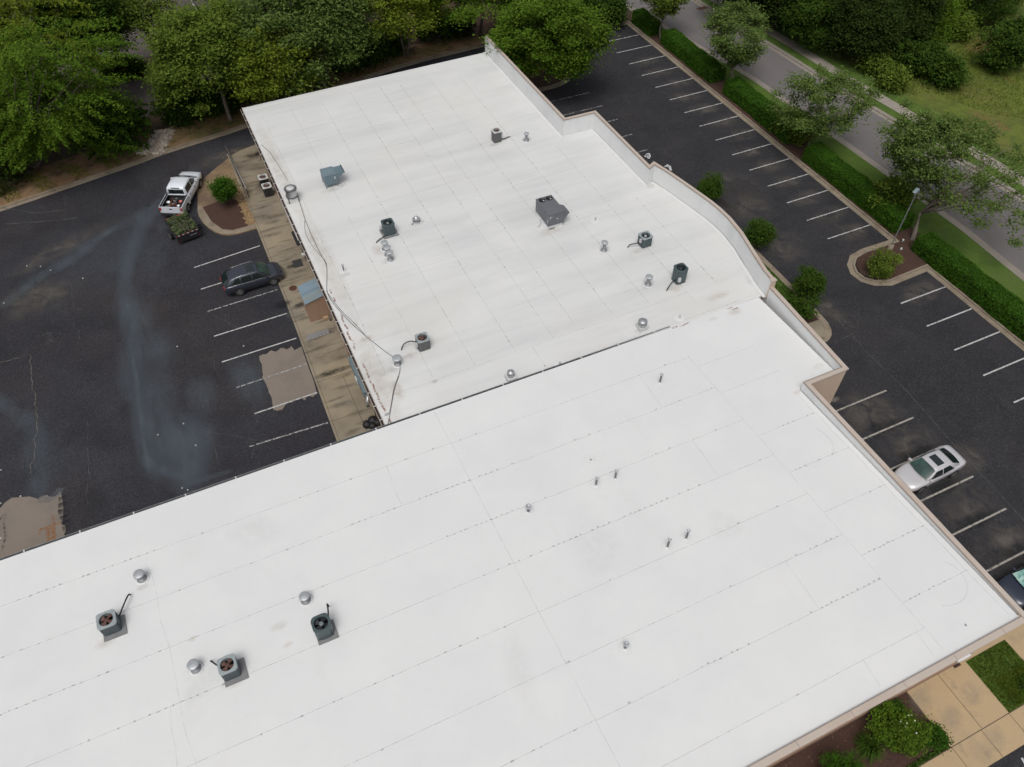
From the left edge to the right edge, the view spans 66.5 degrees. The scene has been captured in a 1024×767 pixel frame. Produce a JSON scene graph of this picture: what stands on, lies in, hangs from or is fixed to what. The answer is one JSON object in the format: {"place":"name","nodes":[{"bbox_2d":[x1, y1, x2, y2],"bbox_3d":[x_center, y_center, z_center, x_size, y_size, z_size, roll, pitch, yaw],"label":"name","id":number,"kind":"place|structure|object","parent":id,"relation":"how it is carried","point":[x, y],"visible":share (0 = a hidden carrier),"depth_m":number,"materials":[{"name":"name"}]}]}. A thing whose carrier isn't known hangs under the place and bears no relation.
{"place":"outdoors","nodes":[
{"label":"outdoors","id":0,"kind":"place"},
{"bbox_2d":[0,0,302,116],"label":"parking lot","id":1,"kind":"structure","parent":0,"point":[133,86],"depth_m":83.56,"materials":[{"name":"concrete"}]},
{"bbox_2d":[0,47,484,557],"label":"parking lot","id":2,"kind":"structure","parent":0,"point":[146,361],"depth_m":56.28,"materials":[{"name":"black asphalt"}]},
{"bbox_2d":[159,171,202,215],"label":"pickup truck","id":3,"kind":"object","parent":2,"relation":"on","point":[184,185],"visible":0.94,"depth_m":67.24,"materials":[{"name":"white paint"}]},
{"bbox_2d":[164,211,201,242],"bbox_3d":[-27.826,-13.316,65.624,2.560,1.050,3.858,-29,55,-23],"label":"utility trailer","id":4,"kind":"object","parent":2,"relation":"on","point":[188,235],"visible":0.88,"depth_m":64.65,"materials":[{"name":"black metal"}]},
{"bbox_2d":[166,209,197,235],"bbox_3d":[-27.526,-13.322,64.998,2.067,1.227,2.897,-29,55,-23],"label":"brush pile","id":5,"kind":"object","parent":4,"relation":"on","point":[182,223],"visible":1,"depth_m":64.81,"materials":[{"name":"green plant"}]},
{"bbox_2d":[197,158,256,235],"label":"corner island","id":6,"kind":"structure","parent":2,"relation":"on","point":[216,216],"depth_m":67.60,"materials":[{"name":"concrete"}]},
{"bbox_2d":[206,174,240,204],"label":"shrub","id":7,"kind":"object","parent":6,"relation":"on","point":[224,189],"visible":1,"depth_m":66.49,"materials":[{"name":"green plant"}]},
{"bbox_2d":[233,189,255,224],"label":"river rock","id":8,"kind":"object","parent":6,"relation":"on","point":[248,215],"visible":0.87,"depth_m":67.71,"materials":[{"name":"beige gravel"}]},
{"bbox_2d":[220,260,283,295],"bbox_3d":[-20.344,-8.449,61.088,4.720,1.676,2.136,-21,53,-17],"label":"suv","id":9,"kind":"object","parent":2,"relation":"on","point":[240,279],"visible":1,"depth_m":60.46,"materials":[{"name":"black metal"}]},
{"bbox_2d":[0,32,484,205],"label":"verge","id":10,"kind":"structure","parent":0,"point":[54,173],"depth_m":75.07,"materials":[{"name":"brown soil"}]},
{"bbox_2d":[0,125,38,198],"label":"shrub","id":11,"kind":"object","parent":10,"relation":"on","point":[3,174],"visible":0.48,"depth_m":68.73,"materials":[{"name":"green plant"}]},
{"bbox_2d":[58,76,154,163],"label":"shrub","id":12,"kind":"object","parent":10,"relation":"on","point":[119,131],"visible":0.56,"depth_m":71.47,"materials":[{"name":"green plant"}]},
{"bbox_2d":[135,128,175,155],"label":"riprap","id":13,"kind":"object","parent":10,"relation":"on","point":[159,140],"visible":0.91,"depth_m":74.29,"materials":[{"name":"grey stone"}]},
{"bbox_2d":[143,80,213,129],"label":"shrub","id":14,"kind":"object","parent":10,"relation":"on","point":[175,118],"visible":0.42,"depth_m":75.24,"materials":[{"name":"green plant"}]},
{"bbox_2d":[133,0,272,120],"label":"tree","id":15,"kind":"object","parent":10,"relation":"on","point":[186,40],"visible":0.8,"depth_m":69.12,"materials":[{"name":"green plant"}]},
{"bbox_2d":[190,71,246,122],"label":"shrub","id":16,"kind":"object","parent":10,"relation":"on","point":[219,108],"visible":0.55,"depth_m":76.27,"materials":[{"name":"green plant"}]},
{"bbox_2d":[216,17,328,103],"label":"tree","id":17,"kind":"object","parent":10,"relation":"on","point":[256,85],"visible":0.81,"depth_m":70.57,"materials":[{"name":"green plant"}]},
{"bbox_2d":[221,0,387,99],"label":"tree","id":18,"kind":"object","parent":10,"relation":"on","point":[329,23],"visible":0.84,"depth_m":72.48,"materials":[{"name":"green plant"}]},
{"bbox_2d":[320,46,373,76],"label":"shrub","id":19,"kind":"object","parent":10,"relation":"on","point":[362,64],"visible":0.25,"depth_m":82.64,"materials":[{"name":"green plant"}]},
{"bbox_2d":[351,24,392,68],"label":"shrub","id":20,"kind":"object","parent":10,"relation":"on","point":[378,53],"visible":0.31,"depth_m":83.54,"materials":[{"name":"green plant"}]},
{"bbox_2d":[366,23,417,60],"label":"shrub","id":21,"kind":"object","parent":10,"relation":"on","point":[396,44],"visible":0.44,"depth_m":84.96,"materials":[{"name":"green plant"}]},
{"bbox_2d":[355,0,451,58],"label":"tree","id":22,"kind":"object","parent":10,"relation":"on","point":[394,16],"visible":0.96,"depth_m":76.31,"materials":[{"name":"green plant"}]},
{"bbox_2d":[231,144,380,440],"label":"walkway","id":23,"kind":"structure","parent":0,"point":[348,412],"depth_m":58.83,"materials":[{"name":"concrete"}]},
{"bbox_2d":[297,278,331,321],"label":"utility shed","id":24,"kind":"structure","parent":23,"relation":"on","point":[315,303],"depth_m":58.06,"materials":[{"name":"blue metal"}]},
{"bbox_2d":[375,0,539,52],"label":"shaded mulch","id":25,"kind":"object","parent":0,"point":[487,25],"visible":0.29,"depth_m":90.97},
{"bbox_2d":[411,6,467,43],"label":"shrub","id":26,"kind":"object","parent":25,"relation":"on","point":[422,37],"visible":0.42,"depth_m":86.83,"materials":[{"name":"green plant"}]},
{"bbox_2d":[433,7,479,42],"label":"shrub","id":27,"kind":"object","parent":25,"relation":"on","point":[470,25],"visible":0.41,"depth_m":87.72,"materials":[{"name":"green plant"}]},
{"bbox_2d":[430,0,525,35],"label":"tree","id":28,"kind":"object","parent":25,"relation":"on","point":[475,6],"visible":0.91,"depth_m":78.74,"materials":[{"name":"green plant"}]},
{"bbox_2d":[5,0,1004,707],"bbox_3d":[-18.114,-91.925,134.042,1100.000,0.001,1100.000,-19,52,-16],"label":"ground","id":29,"kind":"structure","parent":0,"point":[65,154],"depth_m":76.36,"materials":[{"name":"brown soil"}]},
{"bbox_2d":[0,0,112,96],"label":"tree","id":30,"kind":"object","parent":29,"relation":"on","point":[7,10],"visible":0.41,"depth_m":68.98,"materials":[{"name":"green plant"}]},
{"bbox_2d":[0,15,148,173],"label":"tree","id":31,"kind":"object","parent":29,"relation":"on","point":[28,106],"visible":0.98,"depth_m":65.03,"materials":[{"name":"green plant"}]},
{"bbox_2d":[27,0,142,73],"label":"tree","id":32,"kind":"object","parent":29,"relation":"on","point":[100,8],"visible":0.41,"depth_m":71.97,"materials":[{"name":"green plant"}]},
{"bbox_2d":[116,51,150,78],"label":"shrub","id":33,"kind":"object","parent":29,"relation":"on","point":[135,67],"visible":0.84,"depth_m":81.65,"materials":[{"name":"green plant"}]},
{"bbox_2d":[106,0,185,51],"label":"tree","id":34,"kind":"object","parent":29,"relation":"on","point":[135,9],"visible":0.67,"depth_m":74.75,"materials":[{"name":"green plant"}]},
{"bbox_2d":[0,43,484,211],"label":"kerb","id":35,"kind":"structure","parent":29,"relation":"on","point":[118,168],"depth_m":73.96,"materials":[{"name":"concrete"}]},
{"bbox_2d":[240,36,776,425],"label":"commercial building","id":36,"kind":"structure","parent":29,"relation":"on","point":[483,280],"depth_m":58.54,"materials":[{"name":"beige paint"}]},
{"bbox_2d":[284,184,298,203],"bbox_3d":[-17.178,-14.800,60.801,0.970,1.140,0.985,-19,52,-16],"label":"exhaust fan","id":37,"kind":"object","parent":36,"relation":"on","point":[291,193],"visible":1,"depth_m":60.52,"materials":[{"name":"metal"}]},
{"bbox_2d":[320,164,344,188],"bbox_3d":[-14.232,-16.476,62.194,1.730,1.170,1.160,-19,52,-16],"label":"air intake unit","id":38,"kind":"object","parent":36,"relation":"on","point":[330,175],"visible":1,"depth_m":61.74,"materials":[{"name":"blue metal"}]},
{"bbox_2d":[348,357,369,406],"bbox_3d":[-10.065,-0.131,52.007,0.636,0.860,4.133,-19,52,-16],"label":"duct","id":39,"kind":"object","parent":36,"relation":"attached to","point":[358,380],"visible":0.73,"depth_m":51.62,"materials":[{"name":"silver metal"}]},
{"bbox_2d":[376,218,398,242],"bbox_3d":[-9.487,-11.435,57.968,1.850,1.056,1.311,-19,52,-16],"label":"condenser unit","id":40,"kind":"object","parent":36,"relation":"on","point":[387,230],"visible":1,"depth_m":57.89,"materials":[{"name":"green paint"}]},
{"bbox_2d":[401,332,430,351],"bbox_3d":[-6.261,-2.554,50.468,1.849,0.917,0.892,-19,52,-16],"label":"condenser unit","id":41,"kind":"object","parent":36,"relation":"on","point":[422,341],"visible":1,"depth_m":50.36,"materials":[{"name":"grey metal"}]},
{"bbox_2d":[536,195,569,229],"bbox_3d":[2.844,-12.918,58.874,2.354,1.420,2.190,-19,52,-16],"label":"rooftop unit","id":42,"kind":"object","parent":36,"relation":"on","point":[552,212],"visible":1,"depth_m":58.40,"materials":[{"name":"black metal"}]},
{"bbox_2d":[627,231,652,247],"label":"condenser unit","id":43,"kind":"object","parent":36,"relation":"on","point":[644,239],"visible":1,"depth_m":56.94,"materials":[{"name":"green paint"}]},
{"bbox_2d":[666,263,688,290],"bbox_3d":[11.319,-7.440,54.283,1.815,1.202,1.071,-19,52,-16],"label":"condenser unit","id":44,"kind":"object","parent":36,"relation":"on","point":[679,273],"visible":1,"depth_m":54.16,"materials":[{"name":"green paint"}]},
{"bbox_2d":[868,96,1023,249],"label":"tree","id":45,"kind":"object","parent":29,"relation":"on","point":[911,137],"visible":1,"depth_m":61.72,"materials":[{"name":"green plant"}]},
{"bbox_2d":[0,287,1023,766],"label":"commercial building","id":46,"kind":"structure","parent":0,"point":[822,575],"depth_m":39.04,"materials":[{"name":"beige paint"}]},
{"bbox_2d":[96,593,130,641],"bbox_3d":[-19.272,11.169,37.864,1.462,0.915,2.078,-19,52,-16],"label":"condenser unit","id":47,"kind":"object","parent":46,"relation":"on","point":[111,624],"visible":1,"depth_m":37.42,"materials":[{"name":"metal"}]},
{"bbox_2d":[133,569,149,584],"bbox_3d":[-18.779,9.718,39.415,0.740,0.590,0.740,-19,52,-16],"label":"roof vent","id":48,"kind":"object","parent":46,"relation":"on","point":[141,576],"visible":1,"depth_m":39.45,"materials":[{"name":"metal"}]},
{"bbox_2d":[187,659,203,675],"bbox_3d":[-14.754,13.128,36.242,0.740,0.590,0.740,-19,52,-16],"label":"roof vent","id":49,"kind":"object","parent":46,"relation":"on","point":[195,667],"visible":1,"depth_m":36.25,"materials":[{"name":"metal"}]},
{"bbox_2d":[210,654,248,686],"bbox_3d":[-13.182,13.049,36.070,1.482,0.938,1.558,-19,52,-16],"label":"condenser unit","id":50,"kind":"object","parent":46,"relation":"on","point":[232,669],"visible":1,"depth_m":35.88,"materials":[{"name":"metal"}]},
{"bbox_2d":[298,591,312,606],"bbox_3d":[-10.227,10.592,38.551,0.740,0.540,0.740,-19,52,-16],"label":"roof vent","id":51,"kind":"object","parent":46,"relation":"on","point":[305,599],"visible":1,"depth_m":38.57,"materials":[{"name":"metal"}]},
{"bbox_2d":[311,603,338,645],"bbox_3d":[-9.086,11.420,37.450,1.032,1.006,1.724,-19,52,-16],"label":"condenser unit","id":52,"kind":"object","parent":46,"relation":"on","point":[324,627],"visible":1,"depth_m":37.08,"materials":[{"name":"green paint"}]},
{"bbox_2d":[516,61,561,87],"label":"mulch bed","id":53,"kind":"object","parent":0,"point":[537,82],"visible":0.18,"depth_m":82.69,"materials":[{"name":"brown soil"}]},
{"bbox_2d":[472,0,619,85],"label":"tree","id":54,"kind":"object","parent":53,"relation":"on","point":[572,40],"visible":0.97,"depth_m":74.20,"materials":[{"name":"green plant"}]},
{"bbox_2d":[695,169,726,200],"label":"shrub","id":55,"kind":"object","parent":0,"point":[710,188],"visible":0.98,"depth_m":67.16,"materials":[{"name":"green plant"}]},
{"bbox_2d":[541,25,1023,766],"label":"parking lot","id":56,"kind":"structure","parent":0,"point":[931,361],"depth_m":59.58,"materials":[{"name":"black asphalt"}]},
{"bbox_2d":[740,215,778,248],"bbox_3d":[20.158,-12.298,63.840,3.362,2.905,3.059,-19,52,-16],"label":"shrub","id":57,"kind":"object","parent":56,"relation":"on","point":[759,233],"visible":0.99,"depth_m":63.23,"materials":[{"name":"green plant"}]},
{"bbox_2d":[752,246,831,341],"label":"entrance island kerb","id":58,"kind":"structure","parent":56,"relation":"on","point":[825,336],"depth_m":61.58,"materials":[{"name":"concrete"}]},
{"bbox_2d":[598,21,1023,350],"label":"kerb","id":59,"kind":"structure","parent":56,"relation":"on","point":[973,305],"depth_m":66.39,"materials":[{"name":"concrete"}]},
{"bbox_2d":[894,445,965,493],"bbox_3d":[26.640,5.342,49.754,4.770,1.479,2.018,-20,52,-17],"label":"sedan","id":60,"kind":"object","parent":56,"relation":"on","point":[919,474],"visible":0.99,"depth_m":49.27,"materials":[{"name":"silver metal"}]},
{"bbox_2d":[997,566,1023,609],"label":"suv","id":61,"kind":"object","parent":56,"relation":"on","point":[1011,584],"visible":0.92,"depth_m":44.22,"materials":[{"name":"blue paint"}]},
{"bbox_2d":[764,264,823,336],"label":"entrance island","id":62,"kind":"structure","parent":0,"point":[816,325],"depth_m":59.29,"materials":[{"name":"concrete"}]},
{"bbox_2d":[784,292,823,319],"bbox_3d":[21.912,-5.848,59.005,2.113,2.066,3.183,-19,52,-16],"label":"shrub","id":63,"kind":"object","parent":62,"relation":"on","point":[805,309],"visible":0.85,"depth_m":58.75,"materials":[{"name":"green plant"}]},
{"bbox_2d":[789,263,827,303],"bbox_3d":[22.793,-7.549,59.607,3.446,3.175,3.323,-19,52,-16],"label":"shrub","id":64,"kind":"object","parent":62,"relation":"on","point":[812,283],"visible":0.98,"depth_m":59.16,"materials":[{"name":"green plant"}]},
{"bbox_2d":[568,1,1021,340],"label":"mulch bed","id":65,"kind":"object","parent":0,"point":[913,260],"visible":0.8,"depth_m":65.94,"materials":[{"name":"soil"}]},
{"bbox_2d":[583,0,633,28],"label":"tree","id":66,"kind":"object","parent":65,"relation":"on","point":[618,9],"visible":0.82,"depth_m":89.02,"materials":[{"name":"green plant"}]},
{"bbox_2d":[631,7,662,35],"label":"hedge","id":67,"kind":"object","parent":65,"relation":"on","point":[644,22],"visible":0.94,"depth_m":89.44,"materials":[{"name":"green plant"}]},
{"bbox_2d":[634,0,699,38],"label":"tree","id":68,"kind":"object","parent":65,"relation":"on","point":[661,10],"visible":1,"depth_m":85.54,"materials":[{"name":"green plant"}]},
{"bbox_2d":[660,28,726,83],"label":"hedge","id":69,"kind":"object","parent":65,"relation":"on","point":[686,50],"visible":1,"depth_m":84.07,"materials":[{"name":"green plant"}]},
{"bbox_2d":[698,0,772,77],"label":"tree","id":70,"kind":"object","parent":65,"relation":"on","point":[730,51],"visible":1,"depth_m":77.84,"materials":[{"name":"green plant"}]},
{"bbox_2d":[722,76,796,144],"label":"hedge","id":71,"kind":"object","parent":65,"relation":"on","point":[743,94],"visible":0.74,"depth_m":77.84,"materials":[{"name":"green plant"}]},
{"bbox_2d":[768,102,818,146],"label":"shrub","id":72,"kind":"object","parent":65,"relation":"on","point":[796,136],"visible":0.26,"depth_m":73.91,"materials":[{"name":"green plant"}]},
{"bbox_2d":[764,59,886,147],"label":"tree","id":73,"kind":"object","parent":65,"relation":"on","point":[812,124],"visible":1,"depth_m":69.93,"materials":[{"name":"green plant"}]},
{"bbox_2d":[801,141,915,233],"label":"hedge","id":74,"kind":"object","parent":65,"relation":"on","point":[845,178],"visible":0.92,"depth_m":68.80,"materials":[{"name":"green plant"}]},
{"bbox_2d":[863,245,905,283],"bbox_3d":[29.556,-9.647,61.670,3.384,2.875,3.092,-19,52,-16],"label":"shrub","id":75,"kind":"object","parent":65,"relation":"on","point":[881,265],"visible":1,"depth_m":61.72,"materials":[{"name":"green plant"}]},
{"bbox_2d":[868,172,919,209],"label":"shrub","id":76,"kind":"object","parent":65,"relation":"on","point":[892,189],"visible":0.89,"depth_m":66.41,"materials":[{"name":"green plant"}]},
{"bbox_2d":[910,231,1023,341],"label":"hedge","id":77,"kind":"object","parent":65,"relation":"on","point":[980,287],"visible":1,"depth_m":60.86,"materials":[{"name":"green plant"}]},
{"bbox_2d":[626,0,1023,272],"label":"street","id":78,"kind":"structure","parent":0,"point":[770,68],"depth_m":77.03,"materials":[{"name":"grey asphalt"}]},
{"bbox_2d":[622,0,1023,280],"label":"street kerb","id":79,"kind":"structure","parent":78,"relation":"on","point":[944,214],"depth_m":75.03,"materials":[{"name":"grey concrete"}]},
{"bbox_2d":[661,28,1023,301],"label":"roadside lawn","id":80,"kind":"structure","parent":0,"point":[967,246],"depth_m":66.75,"materials":[{"name":"green plant"}]},
{"bbox_2d":[772,692,939,766],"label":"southeast mulch bed","id":81,"kind":"object","parent":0,"point":[841,739],"visible":0.49,"depth_m":39.27,"materials":[{"name":"soil"}]},
{"bbox_2d":[818,749,865,766],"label":"shrub","id":82,"kind":"object","parent":81,"relation":"on","point":[836,761],"visible":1,"depth_m":37.87,"materials":[{"name":"green plant"}]},
{"bbox_2d":[863,700,936,759],"bbox_3d":[19.316,17.203,39.077,3.284,1.969,2.886,5,49,4],"label":"shrub","id":83,"kind":"object","parent":81,"relation":"on","point":[906,731],"visible":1,"depth_m":38.64,"materials":[{"name":"green plant"}]},
{"bbox_2d":[924,720,953,754],"bbox_3d":[21.335,17.726,39.094,1.711,1.301,1.587,-19,52,-16],"label":"shrub","id":84,"kind":"object","parent":81,"relation":"on","point":[942,740],"visible":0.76,"depth_m":38.97,"materials":[{"name":"green plant"}]},
{"bbox_2d":[700,0,1023,193],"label":"grass strip","id":85,"kind":"object","parent":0,"point":[811,64],"depth_m":84.75,"materials":[{"name":"green plant"}]},
{"bbox_2d":[711,0,1023,185],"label":"street sidewalk","id":86,"kind":"structure","parent":0,"point":[817,60],"depth_m":84.67,"materials":[{"name":"grey concrete"}]},
{"bbox_2d":[851,729,888,765],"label":"ornamental grass","id":87,"kind":"object","parent":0,"point":[869,746],"depth_m":38.87,"materials":[{"name":"green plant"}]},
{"bbox_2d":[735,0,1023,173],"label":"meadow","id":88,"kind":"structure","parent":0,"point":[1013,129],"depth_m":81.27,"materials":[{"name":"green plant"}]},
{"bbox_2d":[751,0,816,26],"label":"tree","id":89,"kind":"object","parent":88,"relation":"on","point":[772,8],"visible":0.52,"depth_m":86.70,"materials":[{"name":"green plant"}]},
{"bbox_2d":[768,0,848,54],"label":"tree","id":90,"kind":"object","parent":88,"relation":"on","point":[797,20],"visible":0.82,"depth_m":84.23,"materials":[{"name":"green plant"}]},
{"bbox_2d":[806,0,914,62],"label":"tree","id":91,"kind":"object","parent":88,"relation":"on","point":[879,30],"visible":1,"depth_m":80.93,"materials":[{"name":"green plant"}]},
{"bbox_2d":[848,47,895,79],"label":"shrub","id":92,"kind":"object","parent":88,"relation":"on","point":[872,65],"visible":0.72,"depth_m":82.63,"materials":[{"name":"green plant"}]},
{"bbox_2d":[870,63,918,93],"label":"shrub","id":93,"kind":"object","parent":88,"relation":"on","point":[894,78],"visible":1,"depth_m":80.66,"materials":[{"name":"green plant"}]},
{"bbox_2d":[860,0,950,45],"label":"tree","id":94,"kind":"object","parent":88,"relation":"on","point":[921,19],"visible":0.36,"depth_m":82.01,"materials":[{"name":"green plant"}]},
{"bbox_2d":[888,35,937,79],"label":"shrub","id":95,"kind":"object","parent":88,"relation":"on","point":[916,57],"visible":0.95,"depth_m":81.93,"materials":[{"name":"green plant"}]},
{"bbox_2d":[919,38,951,75],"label":"shrub","id":96,"kind":"object","parent":88,"relation":"on","point":[937,48],"visible":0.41,"depth_m":83.12,"materials":[{"name":"green plant"}]},
{"bbox_2d":[901,0,970,44],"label":"tree","id":97,"kind":"object","parent":88,"relation":"on","point":[952,5],"visible":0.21,"depth_m":85.03,"materials":[{"name":"green plant"}]},
{"bbox_2d":[918,50,976,93],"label":"shrub","id":98,"kind":"object","parent":88,"relation":"on","point":[949,71],"visible":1,"depth_m":80.75,"materials":[{"name":"green plant"}]},
{"bbox_2d":[945,10,981,44],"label":"shrub","id":99,"kind":"object","parent":88,"relation":"on","point":[968,24],"visible":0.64,"depth_m":87.72,"materials":[{"name":"green plant"}]},
{"bbox_2d":[955,0,1022,31],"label":"tree","id":100,"kind":"object","parent":88,"relation":"on","point":[1001,16],"visible":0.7,"depth_m":89.33,"materials":[{"name":"green plant"}]},
{"bbox_2d":[971,22,1023,73],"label":"shrub","id":101,"kind":"object","parent":88,"relation":"on","point":[1013,51],"visible":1,"depth_m":82.76,"materials":[{"name":"green plant"}]},
{"bbox_2d":[993,13,1023,47],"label":"shrub","id":102,"kind":"object","parent":88,"relation":"on","point":[1015,22],"visible":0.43,"depth_m":86.05,"materials":[{"name":"green plant"}]},
{"bbox_2d":[906,615,1023,766],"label":"southeast walkway","id":103,"kind":"structure","parent":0,"point":[972,714],"depth_m":40.40,"materials":[{"name":"beige concrete"}]},
{"bbox_2d":[906,640,1023,766],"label":"lawn","id":104,"kind":"structure","parent":0,"point":[975,670],"depth_m":41.91,"materials":[{"name":"green plant"}]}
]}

